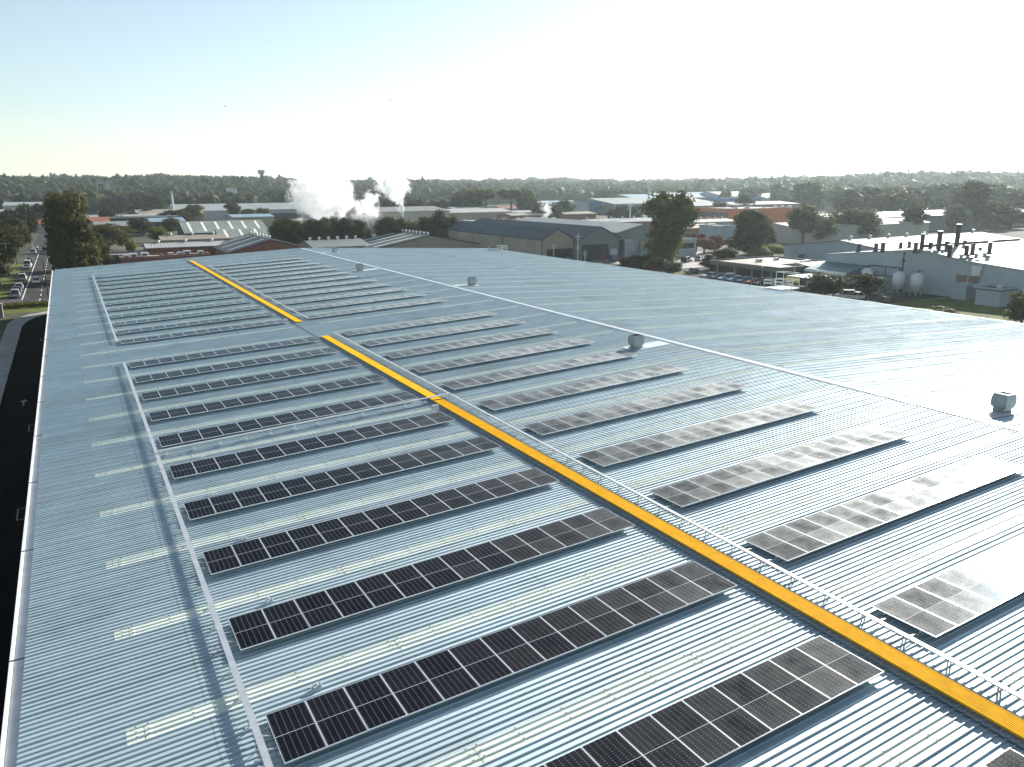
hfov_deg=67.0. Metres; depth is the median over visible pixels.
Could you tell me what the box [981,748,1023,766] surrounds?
solar panel row
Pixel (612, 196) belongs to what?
tree
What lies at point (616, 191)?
tree
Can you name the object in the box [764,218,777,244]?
tree
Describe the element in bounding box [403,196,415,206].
tree
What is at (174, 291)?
solar panel row
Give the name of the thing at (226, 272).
solar panel row
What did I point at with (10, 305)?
shrub
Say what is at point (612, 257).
parked car
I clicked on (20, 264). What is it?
nature strip
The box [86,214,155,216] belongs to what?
distant shed
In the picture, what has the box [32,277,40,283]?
car
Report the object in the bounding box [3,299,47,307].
boundary wall
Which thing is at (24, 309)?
lawn
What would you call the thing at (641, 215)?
tree
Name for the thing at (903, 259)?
pipe rack
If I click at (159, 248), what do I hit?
workshop
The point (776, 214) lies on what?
office building
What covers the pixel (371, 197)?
tree
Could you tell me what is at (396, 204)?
tree
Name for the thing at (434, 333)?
solar panel row
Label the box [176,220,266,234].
warehouse shed
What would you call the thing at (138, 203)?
tree
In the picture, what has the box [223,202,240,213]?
tree
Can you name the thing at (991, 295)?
kiosk
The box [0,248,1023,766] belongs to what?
warehouse
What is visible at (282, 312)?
walkway
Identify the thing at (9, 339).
footpath
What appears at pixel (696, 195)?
warehouse shed
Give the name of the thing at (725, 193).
tree
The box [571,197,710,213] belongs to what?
warehouse shed
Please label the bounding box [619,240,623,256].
doorway
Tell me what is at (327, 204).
tree
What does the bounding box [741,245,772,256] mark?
tree
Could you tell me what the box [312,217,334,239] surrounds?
tree
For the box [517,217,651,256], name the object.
hangar
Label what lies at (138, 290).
solar panel row
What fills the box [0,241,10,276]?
utility pole
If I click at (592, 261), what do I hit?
service yard
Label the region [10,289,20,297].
parked car
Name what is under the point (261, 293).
cable tray
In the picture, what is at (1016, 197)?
tree
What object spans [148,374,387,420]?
solar panel row
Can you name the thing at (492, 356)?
solar panel row
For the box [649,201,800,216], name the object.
warehouse shed
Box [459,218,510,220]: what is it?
workshop
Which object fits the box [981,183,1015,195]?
tree
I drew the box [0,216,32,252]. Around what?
street tree
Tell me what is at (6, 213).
street tree
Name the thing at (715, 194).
warehouse shed
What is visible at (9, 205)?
warehouse shed
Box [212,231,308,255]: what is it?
workshop
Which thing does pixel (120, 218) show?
warehouse shed
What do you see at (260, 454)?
solar panel row
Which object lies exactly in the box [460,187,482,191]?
tree
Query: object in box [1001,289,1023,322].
tree
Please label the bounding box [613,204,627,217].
tree
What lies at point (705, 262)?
tree
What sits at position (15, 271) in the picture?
nature strip
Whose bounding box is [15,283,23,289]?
parked car
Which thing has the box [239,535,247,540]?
roof anchor
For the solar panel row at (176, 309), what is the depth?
93.46 m
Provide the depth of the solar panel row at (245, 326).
78.53 m
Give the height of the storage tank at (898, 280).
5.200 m
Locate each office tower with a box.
[96,182,104,190]
[104,181,109,189]
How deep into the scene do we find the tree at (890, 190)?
488.63 m
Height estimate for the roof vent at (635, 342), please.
1.105 m
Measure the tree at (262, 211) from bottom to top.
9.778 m
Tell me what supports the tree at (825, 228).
on the ground at (139, 241)
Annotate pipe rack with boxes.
[869,251,905,291]
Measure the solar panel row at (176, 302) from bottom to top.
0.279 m
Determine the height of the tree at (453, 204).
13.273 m
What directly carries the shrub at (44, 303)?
on the lawn at (24, 309)
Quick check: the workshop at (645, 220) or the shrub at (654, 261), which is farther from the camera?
the workshop at (645, 220)
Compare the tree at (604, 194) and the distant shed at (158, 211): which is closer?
the distant shed at (158, 211)
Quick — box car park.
[593,251,747,267]
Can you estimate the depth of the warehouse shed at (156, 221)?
427.89 m
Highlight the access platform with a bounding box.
[763,271,799,290]
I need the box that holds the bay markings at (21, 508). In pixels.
[16,339,41,519]
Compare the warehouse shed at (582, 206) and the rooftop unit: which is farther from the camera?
the warehouse shed at (582, 206)
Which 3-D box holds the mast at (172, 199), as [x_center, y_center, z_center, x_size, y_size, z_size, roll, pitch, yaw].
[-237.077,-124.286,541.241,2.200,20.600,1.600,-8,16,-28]
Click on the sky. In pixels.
(478, 90)
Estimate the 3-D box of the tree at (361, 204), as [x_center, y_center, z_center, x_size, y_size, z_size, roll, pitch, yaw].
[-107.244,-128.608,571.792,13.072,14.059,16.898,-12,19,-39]
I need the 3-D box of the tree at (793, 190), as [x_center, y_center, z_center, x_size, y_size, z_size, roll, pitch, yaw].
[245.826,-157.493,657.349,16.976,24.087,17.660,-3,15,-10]
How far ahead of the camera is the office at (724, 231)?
310.94 m
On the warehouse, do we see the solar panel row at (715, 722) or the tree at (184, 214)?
the solar panel row at (715, 722)
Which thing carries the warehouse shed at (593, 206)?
on the ground at (139, 241)
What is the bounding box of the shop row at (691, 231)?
[682,221,714,237]
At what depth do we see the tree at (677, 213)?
217.05 m
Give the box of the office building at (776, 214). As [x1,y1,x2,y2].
[695,206,791,222]
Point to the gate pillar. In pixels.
(1, 312)
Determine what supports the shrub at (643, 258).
on the yard at (896, 297)
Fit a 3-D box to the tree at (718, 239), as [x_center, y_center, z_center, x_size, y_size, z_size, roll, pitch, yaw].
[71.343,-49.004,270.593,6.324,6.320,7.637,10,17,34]
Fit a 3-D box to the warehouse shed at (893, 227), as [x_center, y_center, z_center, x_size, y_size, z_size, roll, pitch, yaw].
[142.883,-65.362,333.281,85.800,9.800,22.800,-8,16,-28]
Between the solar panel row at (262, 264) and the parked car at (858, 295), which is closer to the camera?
the solar panel row at (262, 264)
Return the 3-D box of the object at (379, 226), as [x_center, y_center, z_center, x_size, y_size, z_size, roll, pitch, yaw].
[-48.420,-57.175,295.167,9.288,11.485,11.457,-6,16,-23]
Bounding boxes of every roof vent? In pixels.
[322,247,339,252]
[354,263,376,271]
[454,277,479,285]
[622,334,669,350]
[963,391,1022,418]
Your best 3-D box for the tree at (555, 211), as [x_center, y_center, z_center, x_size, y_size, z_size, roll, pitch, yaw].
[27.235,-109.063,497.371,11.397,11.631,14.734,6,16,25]
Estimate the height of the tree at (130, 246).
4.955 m
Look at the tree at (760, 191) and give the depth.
825.25 m
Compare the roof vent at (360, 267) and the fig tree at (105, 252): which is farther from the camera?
the fig tree at (105, 252)
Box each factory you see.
[343,206,449,229]
[783,229,1023,260]
[823,224,1023,299]
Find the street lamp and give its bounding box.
[31,258,48,301]
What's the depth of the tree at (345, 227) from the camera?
290.27 m
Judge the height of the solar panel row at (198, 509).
0.278 m
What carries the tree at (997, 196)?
on the ground at (139, 241)
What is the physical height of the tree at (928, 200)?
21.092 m
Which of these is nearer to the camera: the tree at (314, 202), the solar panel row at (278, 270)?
the solar panel row at (278, 270)
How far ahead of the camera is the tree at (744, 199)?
542.92 m
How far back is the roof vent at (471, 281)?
104.55 m
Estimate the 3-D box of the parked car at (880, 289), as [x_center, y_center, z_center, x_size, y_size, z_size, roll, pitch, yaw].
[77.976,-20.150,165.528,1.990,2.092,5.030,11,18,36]
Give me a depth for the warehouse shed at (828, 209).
537.88 m
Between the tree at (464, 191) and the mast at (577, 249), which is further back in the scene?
the tree at (464, 191)
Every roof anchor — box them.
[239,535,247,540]
[264,597,273,603]
[311,682,322,690]
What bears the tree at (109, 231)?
on the ground at (139, 241)
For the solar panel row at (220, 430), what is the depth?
48.98 m
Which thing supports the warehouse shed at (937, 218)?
on the ground at (139, 241)
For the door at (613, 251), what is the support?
in the hangar at (594, 242)
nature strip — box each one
[0,288,10,298]
[1,277,15,285]
[4,269,19,275]
[9,262,22,267]
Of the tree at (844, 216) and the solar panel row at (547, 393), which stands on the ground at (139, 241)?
the tree at (844, 216)
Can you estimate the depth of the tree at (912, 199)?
471.77 m
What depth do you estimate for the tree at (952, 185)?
561.80 m
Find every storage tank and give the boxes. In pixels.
[861,265,873,274]
[892,269,905,293]
[909,270,923,295]
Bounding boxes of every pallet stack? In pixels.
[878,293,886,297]
[882,296,890,301]
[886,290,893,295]
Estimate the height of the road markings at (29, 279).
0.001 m
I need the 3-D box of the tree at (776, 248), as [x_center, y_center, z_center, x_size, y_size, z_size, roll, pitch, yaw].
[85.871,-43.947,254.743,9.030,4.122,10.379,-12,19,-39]
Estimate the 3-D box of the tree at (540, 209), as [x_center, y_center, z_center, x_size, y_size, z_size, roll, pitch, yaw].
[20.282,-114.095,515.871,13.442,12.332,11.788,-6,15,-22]
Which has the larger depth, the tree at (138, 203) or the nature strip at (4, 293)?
the tree at (138, 203)
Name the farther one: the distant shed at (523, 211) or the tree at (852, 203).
the distant shed at (523, 211)
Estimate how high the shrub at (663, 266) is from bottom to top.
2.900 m
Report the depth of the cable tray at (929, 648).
29.35 m
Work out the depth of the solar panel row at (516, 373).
57.88 m
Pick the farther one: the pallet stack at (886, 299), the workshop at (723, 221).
the workshop at (723, 221)
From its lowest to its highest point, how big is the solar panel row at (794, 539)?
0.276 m
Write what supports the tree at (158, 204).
on the ground at (139, 241)
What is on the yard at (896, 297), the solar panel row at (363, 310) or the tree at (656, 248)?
the tree at (656, 248)
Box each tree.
[0,209,18,227]
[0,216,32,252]
[0,224,24,260]
[0,227,20,266]
[0,249,9,261]
[0,249,13,277]
[14,202,32,217]
[15,214,38,243]
[26,207,43,217]
[30,204,46,212]
[41,190,104,270]
[86,197,99,214]
[86,204,96,214]
[90,223,133,248]
[94,233,114,263]
[98,208,116,216]
[111,226,136,245]
[124,240,136,251]
[126,217,154,235]
[131,197,145,209]
[143,198,165,208]
[147,226,167,240]
[152,193,174,207]
[159,218,181,233]
[163,210,174,214]
[171,210,192,220]
[183,204,204,220]
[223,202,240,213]
[240,208,257,213]
[255,208,271,214]
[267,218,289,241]
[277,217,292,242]
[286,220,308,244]
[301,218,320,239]
[311,195,328,212]
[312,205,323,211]
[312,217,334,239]
[316,194,331,212]
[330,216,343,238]
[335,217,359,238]
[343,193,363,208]
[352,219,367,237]
[358,200,369,206]
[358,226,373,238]
[362,194,381,200]
[362,199,384,206]
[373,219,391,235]
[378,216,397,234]
[384,200,394,206]
[391,202,403,206]
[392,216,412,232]
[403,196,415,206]
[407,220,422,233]
[414,199,424,205]
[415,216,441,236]
[426,200,441,207]
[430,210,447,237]
[438,199,450,207]
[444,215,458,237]
[448,200,456,206]
[450,194,467,206]
[459,188,473,194]
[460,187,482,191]
[461,190,485,206]
[474,190,494,206]
[480,189,494,205]
[495,189,523,210]
[513,189,539,209]
[531,202,542,211]
[533,203,548,212]
[546,205,562,218]
[556,199,573,211]
[594,189,605,197]
[595,206,602,214]
[599,190,610,197]
[606,209,616,217]
[609,193,619,197]
[611,189,625,194]
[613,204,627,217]
[624,189,632,193]
[624,207,639,217]
[634,206,643,217]
[638,190,700,261]
[639,225,686,261]
[688,233,705,252]
[696,238,715,253]
[698,254,718,269]
[708,234,723,251]
[710,247,738,258]
[712,200,726,206]
[718,190,733,197]
[722,209,772,256]
[734,194,755,203]
[738,188,749,196]
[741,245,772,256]
[750,187,762,196]
[753,187,767,195]
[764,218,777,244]
[765,243,783,255]
[785,204,822,242]
[789,184,800,207]
[791,180,828,210]
[804,272,849,295]
[813,214,839,238]
[816,188,830,211]
[828,209,861,224]
[832,194,846,211]
[839,189,872,211]
[840,197,865,211]
[846,207,883,237]
[848,273,885,300]
[861,186,880,196]
[866,192,901,211]
[877,187,902,195]
[879,196,907,211]
[891,191,925,210]
[899,188,936,209]
[900,203,930,224]
[920,183,947,198]
[928,196,950,209]
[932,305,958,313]
[937,182,961,195]
[941,204,969,229]
[944,188,964,207]
[953,180,995,209]
[971,200,1014,229]
[975,187,1002,205]
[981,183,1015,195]
[995,207,1023,228]
[998,189,1023,208]
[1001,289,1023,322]
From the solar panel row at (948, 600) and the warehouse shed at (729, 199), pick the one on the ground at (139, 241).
the warehouse shed at (729, 199)
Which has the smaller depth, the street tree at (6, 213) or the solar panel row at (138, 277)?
the solar panel row at (138, 277)
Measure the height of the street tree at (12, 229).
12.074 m
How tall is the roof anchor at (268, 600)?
0.180 m
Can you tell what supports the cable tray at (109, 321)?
on the warehouse
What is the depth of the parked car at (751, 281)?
182.68 m
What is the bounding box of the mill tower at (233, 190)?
[225,188,236,193]
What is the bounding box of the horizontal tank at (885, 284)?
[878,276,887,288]
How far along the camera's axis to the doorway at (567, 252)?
243.79 m
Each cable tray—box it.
[92,275,120,342]
[123,362,277,766]
[158,393,450,455]
[208,265,308,319]
[333,332,1023,700]
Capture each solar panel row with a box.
[95,268,197,277]
[97,271,203,281]
[99,274,208,285]
[100,277,214,289]
[102,281,219,293]
[103,285,227,299]
[106,290,235,304]
[108,294,244,310]
[110,300,253,318]
[114,306,264,325]
[116,312,275,334]
[120,320,288,344]
[129,337,320,367]
[134,348,339,382]
[141,360,361,399]
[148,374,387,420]
[158,391,417,446]
[169,412,455,478]
[184,436,501,519]
[202,468,558,574]
[212,258,301,266]
[217,260,309,269]
[222,263,319,273]
[228,266,329,275]
[228,508,634,650]
[236,269,340,279]
[243,272,350,283]
[251,275,364,288]
[260,279,377,293]
[265,561,736,763]
[270,283,391,298]
[280,288,408,304]
[293,293,426,310]
[307,299,446,317]
[341,312,495,335]
[361,319,523,345]
[384,328,557,358]
[409,338,594,372]
[440,350,637,389]
[477,364,688,409]
[522,381,748,434]
[538,636,883,766]
[578,400,821,466]
[649,424,911,506]
[742,455,1023,561]
[871,536,1023,637]
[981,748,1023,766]
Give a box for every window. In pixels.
[98,184,103,190]
[676,242,694,248]
[682,232,695,237]
[699,211,727,216]
[798,254,804,258]
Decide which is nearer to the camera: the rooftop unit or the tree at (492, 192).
the rooftop unit
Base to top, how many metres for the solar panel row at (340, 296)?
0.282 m
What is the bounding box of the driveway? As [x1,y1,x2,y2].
[0,315,46,741]
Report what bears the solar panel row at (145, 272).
on the warehouse
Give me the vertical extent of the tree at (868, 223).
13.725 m
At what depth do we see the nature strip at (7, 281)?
196.44 m
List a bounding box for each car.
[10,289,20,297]
[12,286,22,292]
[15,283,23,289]
[18,273,26,280]
[23,259,31,266]
[23,264,30,269]
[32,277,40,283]
[597,254,605,259]
[608,254,617,261]
[680,256,692,262]
[684,268,701,273]
[694,256,703,260]
[701,272,715,278]
[710,273,723,279]
[717,273,735,280]
[726,275,741,281]
[736,276,751,282]
[744,278,759,284]
[753,277,774,285]
[832,289,855,298]
[844,291,864,299]
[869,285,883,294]
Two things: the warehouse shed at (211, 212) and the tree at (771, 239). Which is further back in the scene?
the warehouse shed at (211, 212)
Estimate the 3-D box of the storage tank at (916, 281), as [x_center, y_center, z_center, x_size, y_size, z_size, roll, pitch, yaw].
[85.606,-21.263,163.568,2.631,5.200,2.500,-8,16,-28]
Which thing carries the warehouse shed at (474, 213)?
on the ground at (139, 241)
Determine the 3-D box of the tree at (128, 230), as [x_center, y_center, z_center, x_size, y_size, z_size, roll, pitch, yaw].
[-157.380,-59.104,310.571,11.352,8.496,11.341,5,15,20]
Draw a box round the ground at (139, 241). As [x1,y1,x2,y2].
[0,199,1023,340]
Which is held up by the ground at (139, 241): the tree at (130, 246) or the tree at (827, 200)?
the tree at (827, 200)
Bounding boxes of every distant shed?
[27,217,109,232]
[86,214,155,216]
[134,209,203,221]
[225,214,274,226]
[443,206,499,208]
[512,210,531,212]
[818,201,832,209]
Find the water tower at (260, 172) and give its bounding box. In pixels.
[257,170,264,175]
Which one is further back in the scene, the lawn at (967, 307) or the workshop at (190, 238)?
the workshop at (190, 238)
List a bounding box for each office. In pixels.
[640,237,696,257]
[699,224,734,242]
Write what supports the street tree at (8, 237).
on the ground at (139, 241)
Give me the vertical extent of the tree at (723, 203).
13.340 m
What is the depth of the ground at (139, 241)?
354.43 m
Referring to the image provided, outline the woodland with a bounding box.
[0,168,1023,213]
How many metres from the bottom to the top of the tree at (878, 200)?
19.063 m
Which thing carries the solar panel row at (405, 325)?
on the warehouse
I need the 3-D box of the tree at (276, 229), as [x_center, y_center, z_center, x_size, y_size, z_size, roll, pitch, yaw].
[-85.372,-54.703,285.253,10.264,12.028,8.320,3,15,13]
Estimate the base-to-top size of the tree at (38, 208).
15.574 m
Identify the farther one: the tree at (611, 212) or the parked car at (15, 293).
the tree at (611, 212)
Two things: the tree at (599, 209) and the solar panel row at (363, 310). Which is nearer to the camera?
the solar panel row at (363, 310)
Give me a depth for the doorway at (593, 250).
245.04 m
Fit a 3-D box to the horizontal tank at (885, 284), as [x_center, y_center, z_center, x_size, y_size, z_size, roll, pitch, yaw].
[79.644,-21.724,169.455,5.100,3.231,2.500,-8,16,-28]
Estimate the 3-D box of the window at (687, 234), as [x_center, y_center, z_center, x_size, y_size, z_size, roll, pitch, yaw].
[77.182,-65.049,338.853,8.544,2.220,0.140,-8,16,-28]
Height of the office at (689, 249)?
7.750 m
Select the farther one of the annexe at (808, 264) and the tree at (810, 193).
the tree at (810, 193)
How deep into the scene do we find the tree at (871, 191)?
511.67 m
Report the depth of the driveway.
67.47 m
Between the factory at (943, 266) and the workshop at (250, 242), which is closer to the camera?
the factory at (943, 266)
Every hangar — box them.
[445,220,573,258]
[473,218,620,259]
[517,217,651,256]
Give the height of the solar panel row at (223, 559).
0.276 m
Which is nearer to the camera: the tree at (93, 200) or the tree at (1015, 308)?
the tree at (1015, 308)
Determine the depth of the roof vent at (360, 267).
123.53 m
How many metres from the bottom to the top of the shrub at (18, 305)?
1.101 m
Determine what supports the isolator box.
on the warehouse
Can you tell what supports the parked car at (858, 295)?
on the yard at (896, 297)
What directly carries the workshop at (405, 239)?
on the ground at (139, 241)
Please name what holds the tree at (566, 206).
on the ground at (139, 241)
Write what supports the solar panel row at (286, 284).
on the warehouse
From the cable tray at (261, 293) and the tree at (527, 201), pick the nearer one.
the cable tray at (261, 293)
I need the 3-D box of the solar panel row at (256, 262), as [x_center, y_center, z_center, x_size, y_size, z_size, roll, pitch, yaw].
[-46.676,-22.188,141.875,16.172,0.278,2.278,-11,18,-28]
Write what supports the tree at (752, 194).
on the ground at (139, 241)
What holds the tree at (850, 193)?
on the ground at (139, 241)
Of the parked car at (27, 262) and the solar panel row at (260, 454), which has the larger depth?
the parked car at (27, 262)
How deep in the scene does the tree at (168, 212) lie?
492.41 m
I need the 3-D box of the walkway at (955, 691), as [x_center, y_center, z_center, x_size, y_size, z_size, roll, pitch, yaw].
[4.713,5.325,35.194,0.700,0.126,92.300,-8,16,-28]
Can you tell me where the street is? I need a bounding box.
[6,233,56,302]
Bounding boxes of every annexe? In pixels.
[118,252,171,263]
[160,250,209,258]
[783,261,824,280]
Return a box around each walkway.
[189,260,302,321]
[321,335,1023,739]
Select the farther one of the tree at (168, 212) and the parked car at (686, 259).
the tree at (168, 212)
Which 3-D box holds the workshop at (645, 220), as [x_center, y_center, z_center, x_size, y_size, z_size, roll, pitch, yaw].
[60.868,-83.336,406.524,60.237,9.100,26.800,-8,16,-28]
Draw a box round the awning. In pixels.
[804,261,867,287]
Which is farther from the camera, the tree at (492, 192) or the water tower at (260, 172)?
the water tower at (260, 172)
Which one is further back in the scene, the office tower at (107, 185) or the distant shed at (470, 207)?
the office tower at (107, 185)
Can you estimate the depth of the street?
207.10 m
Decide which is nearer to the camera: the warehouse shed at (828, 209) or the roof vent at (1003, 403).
the roof vent at (1003, 403)
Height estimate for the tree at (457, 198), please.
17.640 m
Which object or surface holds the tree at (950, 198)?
on the ground at (139, 241)
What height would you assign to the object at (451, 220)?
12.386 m
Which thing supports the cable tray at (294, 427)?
on the warehouse
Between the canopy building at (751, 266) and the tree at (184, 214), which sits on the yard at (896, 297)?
the canopy building at (751, 266)
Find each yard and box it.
[100,249,643,269]
[613,265,974,303]
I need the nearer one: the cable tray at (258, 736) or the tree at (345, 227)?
the cable tray at (258, 736)
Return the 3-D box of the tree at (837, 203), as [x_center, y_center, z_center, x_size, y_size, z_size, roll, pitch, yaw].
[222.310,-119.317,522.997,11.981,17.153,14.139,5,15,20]
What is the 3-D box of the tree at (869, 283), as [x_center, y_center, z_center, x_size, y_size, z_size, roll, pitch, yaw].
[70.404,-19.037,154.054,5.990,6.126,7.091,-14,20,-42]
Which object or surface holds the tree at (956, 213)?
on the ground at (139, 241)
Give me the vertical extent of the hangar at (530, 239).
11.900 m
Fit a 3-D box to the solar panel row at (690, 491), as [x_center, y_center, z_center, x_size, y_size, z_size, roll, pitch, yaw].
[13.879,3.929,38.640,16.172,0.281,2.278,-11,18,-28]
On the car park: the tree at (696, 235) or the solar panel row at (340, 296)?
the tree at (696, 235)
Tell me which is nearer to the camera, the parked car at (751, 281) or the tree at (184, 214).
the parked car at (751, 281)
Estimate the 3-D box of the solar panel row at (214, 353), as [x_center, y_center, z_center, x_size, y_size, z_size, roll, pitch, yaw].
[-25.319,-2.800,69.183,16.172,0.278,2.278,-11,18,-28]
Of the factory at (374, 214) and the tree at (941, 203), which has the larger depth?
the tree at (941, 203)
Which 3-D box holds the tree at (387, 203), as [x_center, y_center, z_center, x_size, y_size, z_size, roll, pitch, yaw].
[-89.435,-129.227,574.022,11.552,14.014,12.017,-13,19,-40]
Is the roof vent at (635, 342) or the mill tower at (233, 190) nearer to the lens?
the roof vent at (635, 342)
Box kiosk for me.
[974,284,1016,306]
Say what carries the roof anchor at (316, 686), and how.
attached to the warehouse
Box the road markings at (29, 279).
[16,254,47,300]
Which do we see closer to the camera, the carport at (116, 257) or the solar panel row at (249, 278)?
the solar panel row at (249, 278)
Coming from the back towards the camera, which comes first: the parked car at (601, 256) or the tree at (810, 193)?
the tree at (810, 193)
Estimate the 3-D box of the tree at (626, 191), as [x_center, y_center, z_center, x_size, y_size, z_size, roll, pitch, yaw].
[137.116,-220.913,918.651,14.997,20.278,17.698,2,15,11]
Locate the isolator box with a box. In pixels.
[431,404,438,411]
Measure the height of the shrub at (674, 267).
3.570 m
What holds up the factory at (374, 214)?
on the ground at (139, 241)
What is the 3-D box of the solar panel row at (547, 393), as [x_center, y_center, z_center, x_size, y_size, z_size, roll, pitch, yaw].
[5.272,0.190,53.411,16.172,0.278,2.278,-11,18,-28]
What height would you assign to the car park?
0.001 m
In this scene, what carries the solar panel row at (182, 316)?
on the warehouse
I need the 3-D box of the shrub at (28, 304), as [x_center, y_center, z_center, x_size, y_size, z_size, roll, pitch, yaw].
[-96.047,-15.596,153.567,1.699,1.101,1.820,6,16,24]
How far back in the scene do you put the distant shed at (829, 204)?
682.36 m
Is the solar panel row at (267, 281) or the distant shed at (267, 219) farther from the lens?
the distant shed at (267, 219)
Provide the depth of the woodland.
1045.51 m
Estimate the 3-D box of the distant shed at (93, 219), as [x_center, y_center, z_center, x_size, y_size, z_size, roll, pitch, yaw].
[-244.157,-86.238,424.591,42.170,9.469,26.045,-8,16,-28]
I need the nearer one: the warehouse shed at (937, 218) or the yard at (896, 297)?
the yard at (896, 297)
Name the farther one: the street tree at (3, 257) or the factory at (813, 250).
the factory at (813, 250)
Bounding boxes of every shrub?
[6,303,14,308]
[15,303,23,307]
[23,302,32,306]
[40,301,47,305]
[618,256,628,266]
[624,255,639,267]
[627,259,641,268]
[635,254,653,269]
[641,258,656,270]
[648,258,663,271]
[653,260,671,271]
[657,263,670,271]
[665,261,682,273]
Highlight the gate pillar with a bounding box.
[0,303,3,317]
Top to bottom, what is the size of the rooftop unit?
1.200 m
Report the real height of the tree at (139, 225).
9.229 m
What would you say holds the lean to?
attached to the factory at (943, 266)
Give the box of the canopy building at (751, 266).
[709,256,820,281]
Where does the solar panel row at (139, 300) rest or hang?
on the warehouse
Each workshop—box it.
[142,238,223,255]
[157,231,227,242]
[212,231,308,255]
[297,236,367,247]
[360,229,479,247]
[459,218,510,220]
[497,206,517,210]
[497,210,596,219]
[580,215,659,225]
[689,216,736,229]
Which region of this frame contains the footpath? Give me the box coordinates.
[0,311,47,403]
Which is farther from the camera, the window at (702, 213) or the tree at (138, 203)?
the tree at (138, 203)
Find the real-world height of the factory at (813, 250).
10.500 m
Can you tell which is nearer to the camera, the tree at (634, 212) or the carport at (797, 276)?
the carport at (797, 276)
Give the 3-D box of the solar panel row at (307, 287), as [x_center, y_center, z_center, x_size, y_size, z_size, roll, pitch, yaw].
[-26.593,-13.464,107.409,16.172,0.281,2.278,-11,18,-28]
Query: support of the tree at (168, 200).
on the ground at (139, 241)
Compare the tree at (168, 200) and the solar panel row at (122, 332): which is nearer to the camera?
the solar panel row at (122, 332)
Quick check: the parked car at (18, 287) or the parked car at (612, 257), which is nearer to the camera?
the parked car at (18, 287)
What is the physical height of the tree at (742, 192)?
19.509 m
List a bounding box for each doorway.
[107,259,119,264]
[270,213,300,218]
[547,248,572,258]
[582,244,608,259]
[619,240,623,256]
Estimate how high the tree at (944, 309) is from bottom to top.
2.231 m
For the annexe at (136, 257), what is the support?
on the service yard at (592, 261)
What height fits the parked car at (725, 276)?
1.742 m
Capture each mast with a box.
[170,191,173,208]
[575,236,580,260]
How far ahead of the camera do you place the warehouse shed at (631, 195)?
807.19 m
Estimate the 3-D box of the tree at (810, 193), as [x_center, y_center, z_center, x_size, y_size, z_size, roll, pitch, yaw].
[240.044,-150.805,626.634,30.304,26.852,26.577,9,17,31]
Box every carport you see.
[103,251,140,264]
[786,274,828,290]
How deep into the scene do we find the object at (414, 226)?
291.51 m
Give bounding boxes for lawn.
[3,306,47,313]
[663,270,715,274]
[887,297,1023,322]
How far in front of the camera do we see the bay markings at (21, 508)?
57.18 m
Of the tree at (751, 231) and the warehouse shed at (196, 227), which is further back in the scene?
the warehouse shed at (196, 227)
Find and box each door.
[610,249,616,254]
[625,239,639,256]
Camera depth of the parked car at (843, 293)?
159.31 m
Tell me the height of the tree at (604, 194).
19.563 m
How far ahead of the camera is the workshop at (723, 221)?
398.83 m
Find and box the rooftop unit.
[487,245,507,250]
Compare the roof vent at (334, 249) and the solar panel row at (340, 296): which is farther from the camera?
the roof vent at (334, 249)
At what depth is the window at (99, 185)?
862.62 m
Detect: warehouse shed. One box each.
[2,202,42,208]
[92,221,145,234]
[107,215,181,220]
[146,217,185,226]
[166,202,313,220]
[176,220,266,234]
[214,228,271,239]
[334,210,344,219]
[447,208,512,218]
[552,202,588,210]
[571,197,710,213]
[589,202,601,213]
[616,194,655,197]
[644,192,712,199]
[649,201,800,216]
[699,191,769,197]
[706,197,761,201]
[754,194,773,200]
[772,218,930,243]
[787,207,1023,230]
[825,206,838,213]
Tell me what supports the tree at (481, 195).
on the ground at (139, 241)
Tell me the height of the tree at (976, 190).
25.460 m
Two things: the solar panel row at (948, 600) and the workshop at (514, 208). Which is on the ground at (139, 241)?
the workshop at (514, 208)
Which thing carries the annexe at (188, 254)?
on the service yard at (592, 261)
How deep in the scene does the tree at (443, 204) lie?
587.60 m
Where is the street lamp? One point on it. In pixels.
(45, 278)
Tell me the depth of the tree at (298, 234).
282.38 m
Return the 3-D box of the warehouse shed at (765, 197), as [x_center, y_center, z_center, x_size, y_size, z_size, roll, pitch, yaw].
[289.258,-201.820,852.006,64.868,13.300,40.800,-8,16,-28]
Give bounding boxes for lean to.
[951,282,974,299]
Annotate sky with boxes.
[0,0,1023,180]
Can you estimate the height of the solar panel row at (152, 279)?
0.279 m
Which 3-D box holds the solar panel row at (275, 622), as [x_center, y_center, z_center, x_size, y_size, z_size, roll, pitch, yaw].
[-2.367,7.172,29.793,16.172,0.279,2.278,-11,18,-28]
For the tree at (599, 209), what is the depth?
614.94 m
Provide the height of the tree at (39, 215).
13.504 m
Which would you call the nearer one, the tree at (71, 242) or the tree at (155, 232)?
the tree at (71, 242)
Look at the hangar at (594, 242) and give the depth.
246.66 m

